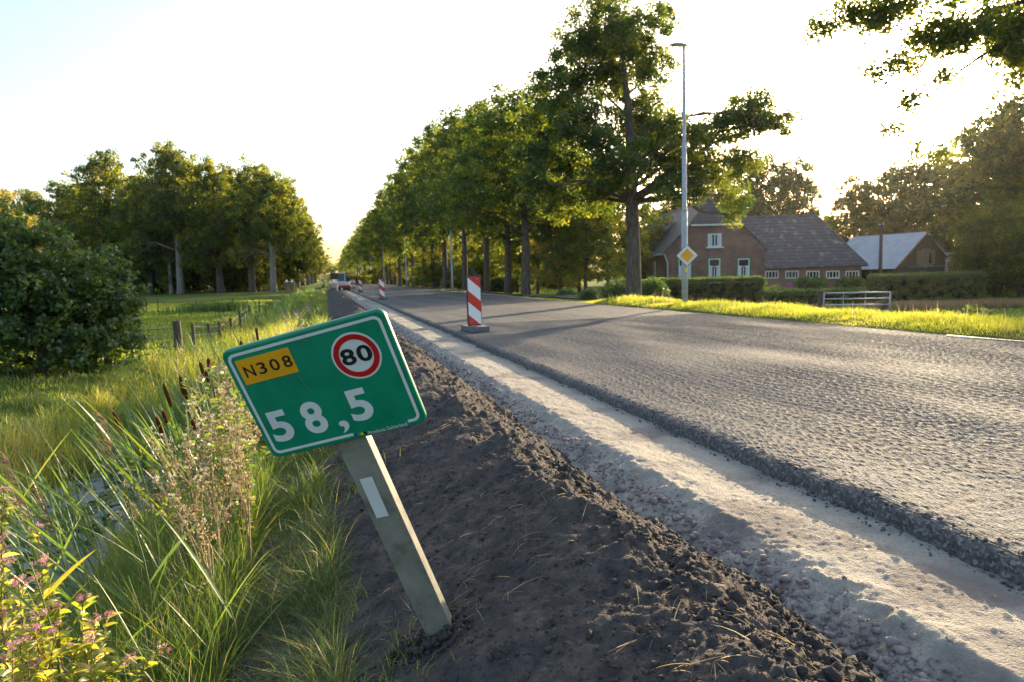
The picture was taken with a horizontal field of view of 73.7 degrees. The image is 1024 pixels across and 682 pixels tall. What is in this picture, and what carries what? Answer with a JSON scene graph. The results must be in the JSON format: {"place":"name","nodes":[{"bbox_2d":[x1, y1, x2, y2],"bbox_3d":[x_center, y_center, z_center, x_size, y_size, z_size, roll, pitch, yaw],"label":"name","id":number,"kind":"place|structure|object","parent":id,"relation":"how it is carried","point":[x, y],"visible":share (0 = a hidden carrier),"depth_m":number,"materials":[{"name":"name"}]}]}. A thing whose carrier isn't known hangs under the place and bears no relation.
{"place":"outdoors","nodes":[
{"label":"outdoors","id":0,"kind":"place"},
{"bbox_2d":[0,422,180,681],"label":"ditch water","id":1,"kind":"structure","parent":0,"point":[114,506],"depth_m":6.28,"materials":[{"name":"black liquid"}]},
{"bbox_2d":[0,359,217,679],"bbox_3d":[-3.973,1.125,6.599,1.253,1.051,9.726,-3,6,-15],"label":"reed bed","id":2,"kind":"object","parent":1,"relation":"in","point":[34,551],"visible":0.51,"depth_m":5.33,"materials":[{"name":"green plant"}]},
{"bbox_2d":[0,274,1023,681],"bbox_3d":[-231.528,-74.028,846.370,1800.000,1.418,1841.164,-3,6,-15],"label":"ground","id":3,"kind":"structure","parent":0,"point":[238,296],"depth_m":13.76,"materials":[{"name":"green plant"}]},
{"bbox_2d":[0,532,32,681],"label":"pink flower plant","id":4,"kind":"object","parent":3,"relation":"on","point":[8,602],"visible":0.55,"depth_m":2.51,"materials":[{"name":"green plant"}]},
{"bbox_2d":[0,631,42,681],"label":"pink flower plant","id":5,"kind":"object","parent":3,"relation":"on","point":[8,672],"visible":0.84,"depth_m":2.20,"materials":[{"name":"green plant"}]},
{"bbox_2d":[0,486,51,680],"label":"pink flower plant","id":6,"kind":"object","parent":3,"relation":"on","point":[30,535],"visible":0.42,"depth_m":2.73,"materials":[{"name":"green plant"}]},
{"bbox_2d":[0,557,57,681],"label":"pink flower plant","id":7,"kind":"object","parent":3,"relation":"on","point":[7,624],"visible":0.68,"depth_m":2.30,"materials":[{"name":"green plant"}]},
{"bbox_2d":[12,187,63,258],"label":"oak tree","id":8,"kind":"object","parent":3,"relation":"on","point":[29,197],"visible":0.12,"depth_m":127.51,"materials":[{"name":"green plant"}]},
{"bbox_2d":[8,608,68,681],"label":"pink flower plant","id":9,"kind":"object","parent":3,"relation":"on","point":[43,650],"visible":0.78,"depth_m":2.26,"materials":[{"name":"green plant"}]},
{"bbox_2d":[0,475,77,680],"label":"reed","id":10,"kind":"object","parent":3,"relation":"on","point":[22,532],"visible":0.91,"depth_m":2.91,"materials":[{"name":"green plant"}]},
{"bbox_2d":[0,550,94,681],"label":"reed","id":11,"kind":"object","parent":3,"relation":"on","point":[57,582],"visible":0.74,"depth_m":2.31,"materials":[{"name":"green plant"}]},
{"bbox_2d":[24,553,76,681],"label":"pink flower plant","id":12,"kind":"object","parent":3,"relation":"on","point":[57,616],"visible":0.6,"depth_m":2.52,"materials":[{"name":"green plant"}]},
{"bbox_2d":[33,170,99,268],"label":"oak tree","id":13,"kind":"object","parent":3,"relation":"on","point":[58,215],"visible":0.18,"depth_m":121.77,"materials":[{"name":"green plant"}]},
{"bbox_2d":[0,465,148,665],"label":"reed","id":14,"kind":"object","parent":3,"relation":"on","point":[84,589],"visible":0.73,"depth_m":3.11,"materials":[{"name":"green plant"}]},
{"bbox_2d":[0,512,155,665],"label":"reed","id":15,"kind":"object","parent":3,"relation":"on","point":[66,596],"visible":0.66,"depth_m":2.70,"materials":[{"name":"green plant"}]},
{"bbox_2d":[0,194,171,374],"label":"round bush","id":16,"kind":"object","parent":3,"relation":"on","point":[39,316],"visible":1,"depth_m":12.14,"materials":[{"name":"green plant"}]},
{"bbox_2d":[55,147,137,254],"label":"oak tree","id":17,"kind":"object","parent":3,"relation":"on","point":[100,204],"visible":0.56,"depth_m":113.25,"materials":[{"name":"green plant"}]},
{"bbox_2d":[60,397,136,579],"bbox_3d":[-2.405,0.924,3.963,0.357,1.293,0.272,-3,6,-15],"label":"reed","id":18,"kind":"object","parent":3,"relation":"on","point":[106,437],"visible":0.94,"depth_m":4.00,"materials":[{"name":"green plant"}]},
{"bbox_2d":[27,610,170,681],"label":"pink flower plant","id":19,"kind":"object","parent":3,"relation":"on","point":[91,669],"visible":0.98,"depth_m":2.33,"materials":[{"name":"green plant"}]},
{"bbox_2d":[61,593,139,681],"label":"pink flower plant","id":20,"kind":"object","parent":3,"relation":"on","point":[84,646],"visible":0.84,"depth_m":2.40,"materials":[{"name":"green plant"}]},
{"bbox_2d":[0,309,253,545],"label":"bank grass","id":21,"kind":"structure","parent":3,"relation":"on","point":[26,404],"depth_m":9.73,"materials":[{"name":"green plant"}]},
{"bbox_2d":[0,299,271,407],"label":"lawn","id":22,"kind":"structure","parent":3,"relation":"on","point":[190,319],"depth_m":24.25,"materials":[{"name":"green plant"}]},
{"bbox_2d":[99,162,173,294],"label":"oak tree","id":23,"kind":"object","parent":3,"relation":"on","point":[123,215],"visible":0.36,"depth_m":108.48,"materials":[{"name":"green plant"}]},
{"bbox_2d":[54,429,220,638],"bbox_3d":[-1.635,0.925,3.048,0.633,1.143,0.248,-3,6,-15],"label":"reed","id":24,"kind":"object","parent":3,"relation":"on","point":[172,550],"visible":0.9,"depth_m":3.02,"materials":[{"name":"green plant"}]},
{"bbox_2d":[106,371,196,492],"bbox_3d":[-3.275,0.850,6.140,0.811,1.193,0.452,-3,6,-15],"label":"cattail","id":25,"kind":"object","parent":3,"relation":"on","point":[168,398],"visible":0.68,"depth_m":6.21,"materials":[{"name":"plant"}]},
{"bbox_2d":[4,292,324,541],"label":"weeds","id":26,"kind":"object","parent":3,"relation":"on","point":[109,497],"visible":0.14,"depth_m":6.55,"materials":[{"name":"green plant"}]},
{"bbox_2d":[134,190,194,293],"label":"oak tree","id":27,"kind":"object","parent":3,"relation":"on","point":[169,252],"visible":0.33,"depth_m":108.07,"materials":[{"name":"green plant"}]},
{"bbox_2d":[20,287,313,476],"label":"grass","id":28,"kind":"structure","parent":3,"relation":"on","point":[283,305],"depth_m":10.19,"materials":[{"name":"green plant"}]},
{"bbox_2d":[114,139,221,293],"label":"oak tree","id":29,"kind":"object","parent":3,"relation":"on","point":[171,183],"visible":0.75,"depth_m":104.18,"materials":[{"name":"green plant"}]},
{"bbox_2d":[102,426,235,601],"bbox_3d":[-1.711,0.958,3.468,0.645,1.063,0.283,-3,6,-15],"label":"reed","id":30,"kind":"object","parent":3,"relation":"on","point":[130,478],"visible":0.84,"depth_m":3.42,"materials":[{"name":"green plant"}]},
{"bbox_2d":[117,440,224,592],"bbox_3d":[-1.791,0.980,3.648,0.562,0.937,0.196,0,6,15],"label":"dry thistle","id":31,"kind":"object","parent":3,"relation":"on","point":[180,512],"visible":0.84,"depth_m":3.63,"materials":[{"name":"beige plant"}]},
{"bbox_2d":[144,403,201,568],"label":"dry thistle","id":32,"kind":"object","parent":3,"relation":"on","point":[182,473],"visible":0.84,"depth_m":3.90,"materials":[{"name":"beige plant"}]},
{"bbox_2d":[154,253,193,293],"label":"undergrowth bush","id":33,"kind":"object","parent":3,"relation":"on","point":[164,280],"visible":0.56,"depth_m":110.07,"materials":[{"name":"green plant"}]},
{"bbox_2d":[108,397,261,519],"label":"dry flowers","id":34,"kind":"object","parent":3,"relation":"on","point":[152,470],"visible":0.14,"depth_m":5.43,"materials":[{"name":"beige plant"}]},
{"bbox_2d":[154,467,238,623],"bbox_3d":[-1.379,0.967,3.042,0.202,0.838,0.380,1,6,28],"label":"dry thistle","id":35,"kind":"object","parent":3,"relation":"on","point":[205,537],"visible":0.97,"depth_m":3.02,"materials":[{"name":"beige plant"}]},
{"bbox_2d":[164,154,243,292],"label":"oak tree","id":36,"kind":"object","parent":3,"relation":"on","point":[209,183],"visible":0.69,"depth_m":102.89,"materials":[{"name":"green plant"}]},
{"bbox_2d":[115,308,307,431],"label":"bank grass","id":37,"kind":"structure","parent":3,"relation":"on","point":[264,333],"depth_m":12.37,"materials":[{"name":"green plant"}]},
{"bbox_2d":[1,423,421,681],"bbox_3d":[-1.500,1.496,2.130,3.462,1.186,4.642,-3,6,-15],"label":"bank grass","id":38,"kind":"structure","parent":3,"relation":"on","point":[310,589],"depth_m":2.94,"materials":[{"name":"green plant"}]},
{"bbox_2d":[178,413,247,575],"bbox_3d":[-1.482,0.851,3.450,0.319,0.998,0.140,-3,6,-15],"label":"dry thistle","id":39,"kind":"object","parent":3,"relation":"on","point":[216,516],"visible":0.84,"depth_m":3.43,"materials":[{"name":"beige plant"}]},
{"bbox_2d":[198,249,235,291],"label":"undergrowth bush","id":40,"kind":"object","parent":3,"relation":"on","point":[209,276],"visible":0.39,"depth_m":110.55,"materials":[{"name":"green plant"}]},
{"bbox_2d":[146,298,296,316],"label":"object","id":41,"kind":"object","parent":3,"relation":"on","point":[221,306],"visible":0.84,"depth_m":35.53,"materials":[{"name":"green plant"}]},
{"bbox_2d":[187,388,257,556],"bbox_3d":[-1.467,0.784,3.592,0.398,1.079,0.263,-3,6,-15],"label":"dry thistle","id":42,"kind":"object","parent":3,"relation":"on","point":[227,499],"visible":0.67,"depth_m":3.62,"materials":[{"name":"beige plant"}]},
{"bbox_2d":[193,398,254,564],"bbox_3d":[-1.484,0.803,3.546,0.280,0.994,0.322,-4,6,-27],"label":"leafy weed","id":43,"kind":"object","parent":3,"relation":"on","point":[238,507],"visible":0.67,"depth_m":3.62,"materials":[{"name":"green plant"}]},
{"bbox_2d":[163,518,290,680],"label":"reed","id":44,"kind":"object","parent":3,"relation":"on","point":[209,579],"visible":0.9,"depth_m":2.60,"materials":[{"name":"green plant"}]},
{"bbox_2d":[213,407,257,585],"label":"dry thistle","id":45,"kind":"object","parent":3,"relation":"on","point":[241,496],"visible":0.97,"depth_m":3.30,"materials":[{"name":"beige plant"}]},
{"bbox_2d":[216,390,258,543],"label":"leafy weed","id":46,"kind":"object","parent":3,"relation":"on","point":[248,455],"visible":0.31,"depth_m":3.93,"materials":[{"name":"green plant"}]},
{"bbox_2d":[204,407,270,550],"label":"leafy weed","id":47,"kind":"object","parent":3,"relation":"on","point":[261,460],"visible":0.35,"depth_m":3.74,"materials":[{"name":"beige plant"}]},
{"bbox_2d":[201,153,290,291],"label":"oak tree","id":48,"kind":"object","parent":3,"relation":"on","point":[250,260],"visible":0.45,"depth_m":100.97,"materials":[{"name":"green plant"}]},
{"bbox_2d":[232,249,269,291],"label":"undergrowth bush","id":49,"kind":"object","parent":3,"relation":"on","point":[260,279],"visible":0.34,"depth_m":110.95,"materials":[{"name":"green plant"}]},
{"bbox_2d":[200,288,332,431],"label":"bank grass","id":50,"kind":"structure","parent":3,"relation":"on","point":[315,318],"depth_m":27.78,"materials":[{"name":"green plant"}]},
{"bbox_2d":[226,164,316,291],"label":"oak tree","id":51,"kind":"object","parent":3,"relation":"on","point":[275,209],"visible":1,"depth_m":97.54,"materials":[{"name":"green plant"}]},
{"bbox_2d":[254,168,316,283],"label":"oak tree","id":52,"kind":"object","parent":3,"relation":"on","point":[302,211],"visible":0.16,"depth_m":120.50,"materials":[{"name":"green plant"}]},
{"bbox_2d":[266,242,313,289],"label":"undergrowth bush","id":53,"kind":"object","parent":3,"relation":"on","point":[289,270],"visible":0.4,"depth_m":120.77,"materials":[{"name":"green plant"}]},
{"bbox_2d":[359,182,416,284],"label":"oak tree","id":54,"kind":"object","parent":3,"relation":"on","point":[366,233],"visible":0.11,"depth_m":131.24,"materials":[{"name":"green plant"}]},
{"bbox_2d":[367,173,426,284],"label":"oak tree","id":55,"kind":"object","parent":3,"relation":"on","point":[398,241],"visible":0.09,"depth_m":102.04,"materials":[{"name":"green plant"}]},
{"bbox_2d":[371,167,427,285],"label":"oak tree","id":56,"kind":"object","parent":3,"relation":"on","point":[390,249],"visible":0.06,"depth_m":112.72,"materials":[{"name":"green plant"}]},
{"bbox_2d":[378,147,459,286],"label":"oak tree","id":57,"kind":"object","parent":3,"relation":"on","point":[405,159],"visible":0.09,"depth_m":93.01,"materials":[{"name":"green plant"}]},
{"bbox_2d":[371,130,472,287],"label":"oak tree","id":58,"kind":"object","parent":3,"relation":"on","point":[405,231],"visible":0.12,"depth_m":83.10,"materials":[{"name":"green plant"}]},
{"bbox_2d":[383,118,467,288],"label":"oak tree","id":59,"kind":"object","parent":3,"relation":"on","point":[401,183],"visible":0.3,"depth_m":74.47,"materials":[{"name":"green plant"}]},
{"bbox_2d":[415,245,461,289],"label":"shrub","id":60,"kind":"object","parent":3,"relation":"on","point":[434,274],"visible":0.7,"depth_m":79.06,"materials":[{"name":"green plant"}]},
{"bbox_2d":[388,103,490,289],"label":"oak tree","id":61,"kind":"object","parent":3,"relation":"on","point":[443,142],"visible":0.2,"depth_m":65.47,"materials":[{"name":"green plant"}]},
{"bbox_2d":[412,97,530,291],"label":"oak tree","id":62,"kind":"object","parent":3,"relation":"on","point":[425,186],"visible":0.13,"depth_m":57.21,"materials":[{"name":"green plant"}]},
{"bbox_2d":[455,231,519,277],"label":"garden tree","id":63,"kind":"object","parent":3,"relation":"on","point":[479,253],"visible":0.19,"depth_m":74.03,"materials":[{"name":"green plant"}]},
{"bbox_2d":[426,93,553,293],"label":"oak tree","id":64,"kind":"object","parent":3,"relation":"on","point":[485,223],"visible":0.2,"depth_m":49.12,"materials":[{"name":"green plant"}]},
{"bbox_2d":[423,80,588,294],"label":"oak tree","id":65,"kind":"object","parent":3,"relation":"on","point":[510,188],"visible":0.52,"depth_m":40.77,"materials":[{"name":"green plant"}]},
{"bbox_2d":[494,202,566,293],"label":"garden tree","id":66,"kind":"object","parent":3,"relation":"on","point":[515,262],"visible":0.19,"depth_m":54.52,"materials":[{"name":"green plant"}]},
{"bbox_2d":[226,288,885,681],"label":"soil mound","id":67,"kind":"object","parent":3,"relation":"on","point":[498,458],"visible":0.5,"depth_m":2.55,"materials":[{"name":"brown soil"}]},
{"bbox_2d":[223,308,453,635],"bbox_3d":[-0.410,0.486,2.128,0.500,1.193,0.071,-14,22,10],"label":"kilometre sign","id":68,"kind":"object","parent":67,"relation":"on","point":[346,385],"visible":0.98,"depth_m":1.97,"materials":[{"name":"plastic"}]},
{"bbox_2d":[262,445,454,681],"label":"soil edge grass","id":69,"kind":"structure","parent":67,"relation":"on","point":[352,597],"depth_m":2.66,"materials":[{"name":"green plant"}]},
{"bbox_2d":[387,606,473,668],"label":"soil clods","id":70,"kind":"object","parent":67,"relation":"on","point":[433,642],"visible":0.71,"depth_m":2.28,"materials":[{"name":"brown soil"}]},
{"bbox_2d":[284,360,849,681],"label":"dry roots","id":71,"kind":"object","parent":67,"relation":"on","point":[786,640],"visible":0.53,"depth_m":2.44,"materials":[{"name":"brown plant"}]},
{"bbox_2d":[292,303,883,681],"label":"soil clods","id":72,"kind":"object","parent":67,"relation":"on","point":[832,673],"visible":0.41,"depth_m":2.25,"materials":[{"name":"brown soil"}]},
{"bbox_2d":[528,215,591,289],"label":"garden tree","id":73,"kind":"object","parent":3,"relation":"on","point":[550,273],"visible":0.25,"depth_m":45.59,"materials":[{"name":"green plant"}]},
{"bbox_2d":[530,177,626,289],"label":"garden tree","id":74,"kind":"object","parent":3,"relation":"on","point":[575,251],"visible":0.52,"depth_m":42.73,"materials":[{"name":"green plant"}]},
{"bbox_2d":[569,186,662,285],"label":"garden tree","id":75,"kind":"object","parent":3,"relation":"on","point":[621,241],"visible":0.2,"depth_m":49.05,"materials":[{"name":"green plant"}]},
{"bbox_2d":[610,196,676,279],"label":"garden tree","id":76,"kind":"object","parent":3,"relation":"on","point":[657,230],"visible":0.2,"depth_m":66.44,"materials":[{"name":"green plant"}]},
{"bbox_2d":[504,0,806,296],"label":"oak tree","id":77,"kind":"object","parent":3,"relation":"on","point":[599,172],"visible":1,"depth_m":26.88,"materials":[{"name":"green plant"}]},
{"bbox_2d":[670,42,687,302],"bbox_3d":[5.198,-4.993,21.195,0.540,8.236,0.200,-3,6,-15],"label":"street lamp","id":78,"kind":"object","parent":3,"relation":"on","point":[684,227],"visible":0.96,"depth_m":21.19,"materials":[{"name":"metal"}]},
{"bbox_2d":[343,291,1023,681],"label":"trench sand","id":79,"kind":"structure","parent":3,"relation":"on","point":[939,597],"depth_m":3.21,"materials":[{"name":"beige sand"}]},
{"bbox_2d":[390,323,977,681],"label":"rubble","id":80,"kind":"object","parent":79,"relation":"on","point":[895,644],"visible":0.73,"depth_m":2.87,"materials":[{"name":"gravel"}]},
{"bbox_2d":[406,315,1023,594],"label":"asphalt crumbs","id":81,"kind":"object","parent":79,"relation":"on","point":[926,514],"visible":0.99,"depth_m":3.44,"materials":[{"name":"black asphalt"}]},
{"bbox_2d":[641,275,767,303],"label":"hedge","id":82,"kind":"object","parent":3,"relation":"on","point":[739,289],"visible":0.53,"depth_m":33.40,"materials":[{"name":"green plant"}]},
{"bbox_2d":[710,169,772,215],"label":"farm tree","id":83,"kind":"object","parent":3,"relation":"on","point":[751,211],"visible":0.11,"depth_m":80.70,"materials":[{"name":"green plant"}]},
{"bbox_2d":[625,188,868,287],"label":"farmhouse","id":84,"kind":"object","parent":3,"relation":"on","point":[783,250],"visible":0.58,"depth_m":61.72,"materials":[{"name":"brick"}]},
{"bbox_2d":[714,150,798,215],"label":"farm tree","id":85,"kind":"object","parent":3,"relation":"on","point":[770,185],"visible":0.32,"depth_m":83.21,"materials":[{"name":"green plant"}]},
{"bbox_2d":[763,149,836,231],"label":"farm tree","id":86,"kind":"object","parent":3,"relation":"on","point":[797,201],"visible":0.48,"depth_m":85.21,"materials":[{"name":"green plant"}]},
{"bbox_2d":[755,286,871,304],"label":"hedge","id":87,"kind":"object","parent":3,"relation":"on","point":[809,296],"visible":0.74,"depth_m":32.49,"materials":[{"name":"green plant"}]},
{"bbox_2d":[826,168,885,242],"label":"farm tree","id":88,"kind":"object","parent":3,"relation":"on","point":[850,199],"visible":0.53,"depth_m":82.11,"materials":[{"name":"green plant"}]},
{"bbox_2d":[843,159,926,239],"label":"farm tree","id":89,"kind":"object","parent":3,"relation":"on","point":[885,193],"visible":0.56,"depth_m":78.11,"materials":[{"name":"green plant"}]},
{"bbox_2d":[847,230,949,279],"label":"barn","id":90,"kind":"structure","parent":3,"relation":"on","point":[913,251],"depth_m":67.77,"materials":[{"name":"grey metal"}]},
{"bbox_2d":[795,0,1023,165],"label":"roadside tree","id":91,"kind":"object","parent":3,"relation":"on","point":[998,30],"visible":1,"depth_m":9.43,"materials":[{"name":"green plant"}]},
{"bbox_2d":[873,145,955,247],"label":"farm tree","id":92,"kind":"object","parent":3,"relation":"on","point":[924,165],"visible":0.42,"depth_m":76.09,"materials":[{"name":"green plant"}]},
{"bbox_2d":[864,270,987,303],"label":"hedge","id":93,"kind":"object","parent":3,"relation":"on","point":[929,286],"visible":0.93,"depth_m":30.30,"materials":[{"name":"green plant"}]},
{"bbox_2d":[905,157,978,255],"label":"farm tree","id":94,"kind":"object","parent":3,"relation":"on","point":[922,195],"visible":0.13,"depth_m":72.80,"materials":[{"name":"green plant"}]},
{"bbox_2d":[919,107,1022,253],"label":"farm tree","id":95,"kind":"object","parent":3,"relation":"on","point":[952,177],"visible":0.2,"depth_m":59.78,"materials":[{"name":"green plant"}]},
{"bbox_2d":[937,87,1023,237],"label":"farm tree","id":96,"kind":"object","parent":3,"relation":"on","point":[996,141],"visible":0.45,"depth_m":49.88,"materials":[{"name":"green plant"}]},
{"bbox_2d":[951,195,1023,296],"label":"shrub","id":97,"kind":"object","parent":3,"relation":"on","point":[975,256],"visible":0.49,"depth_m":33.65,"materials":[{"name":"green plant"}]},
{"bbox_2d":[961,106,1023,231],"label":"farm tree","id":98,"kind":"object","parent":3,"relation":"on","point":[1016,149],"visible":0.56,"depth_m":44.98,"materials":[{"name":"green plant"}]},
{"bbox_2d":[980,214,1023,299],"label":"shrub","id":99,"kind":"object","parent":3,"relation":"on","point":[1014,257],"visible":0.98,"depth_m":30.53,"materials":[{"name":"green plant"}]},
{"bbox_2d":[0,0,1023,280],"label":"sky","id":100,"kind":"structure","parent":0,"point":[324,94],"materials":[{"name":"white"}]},
{"bbox_2d":[328,281,1023,585],"bbox_3d":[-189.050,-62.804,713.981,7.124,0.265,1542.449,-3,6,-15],"label":"road","id":101,"kind":"structure","parent":0,"point":[932,424],"depth_m":6.26,"materials":[{"name":"grey asphalt"}]},
{"bbox_2d":[461,268,489,332],"bbox_3d":[-0.794,-0.865,14.274,0.400,1.305,0.820,-3,6,-18],"label":"warning beacon","id":102,"kind":"object","parent":101,"relation":"on","point":[474,303],"visible":1,"depth_m":14.23,"materials":[{"name":"red plastic"}]},
{"bbox_2d":[423,288,1023,338],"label":"verge grass","id":103,"kind":"structure","parent":0,"point":[973,322],"depth_m":14.29,"materials":[{"name":"green plant"}]},
{"bbox_2d":[491,287,1023,318],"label":"field grass","id":104,"kind":"structure","parent":0,"point":[549,291],"depth_m":31.67,"materials":[{"name":"green plant"}]},
{"bbox_2d":[854,296,1023,310],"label":"dry grass","id":105,"kind":"structure","parent":0,"point":[955,304],"depth_m":26.60,"materials":[{"name":"beige plant"}]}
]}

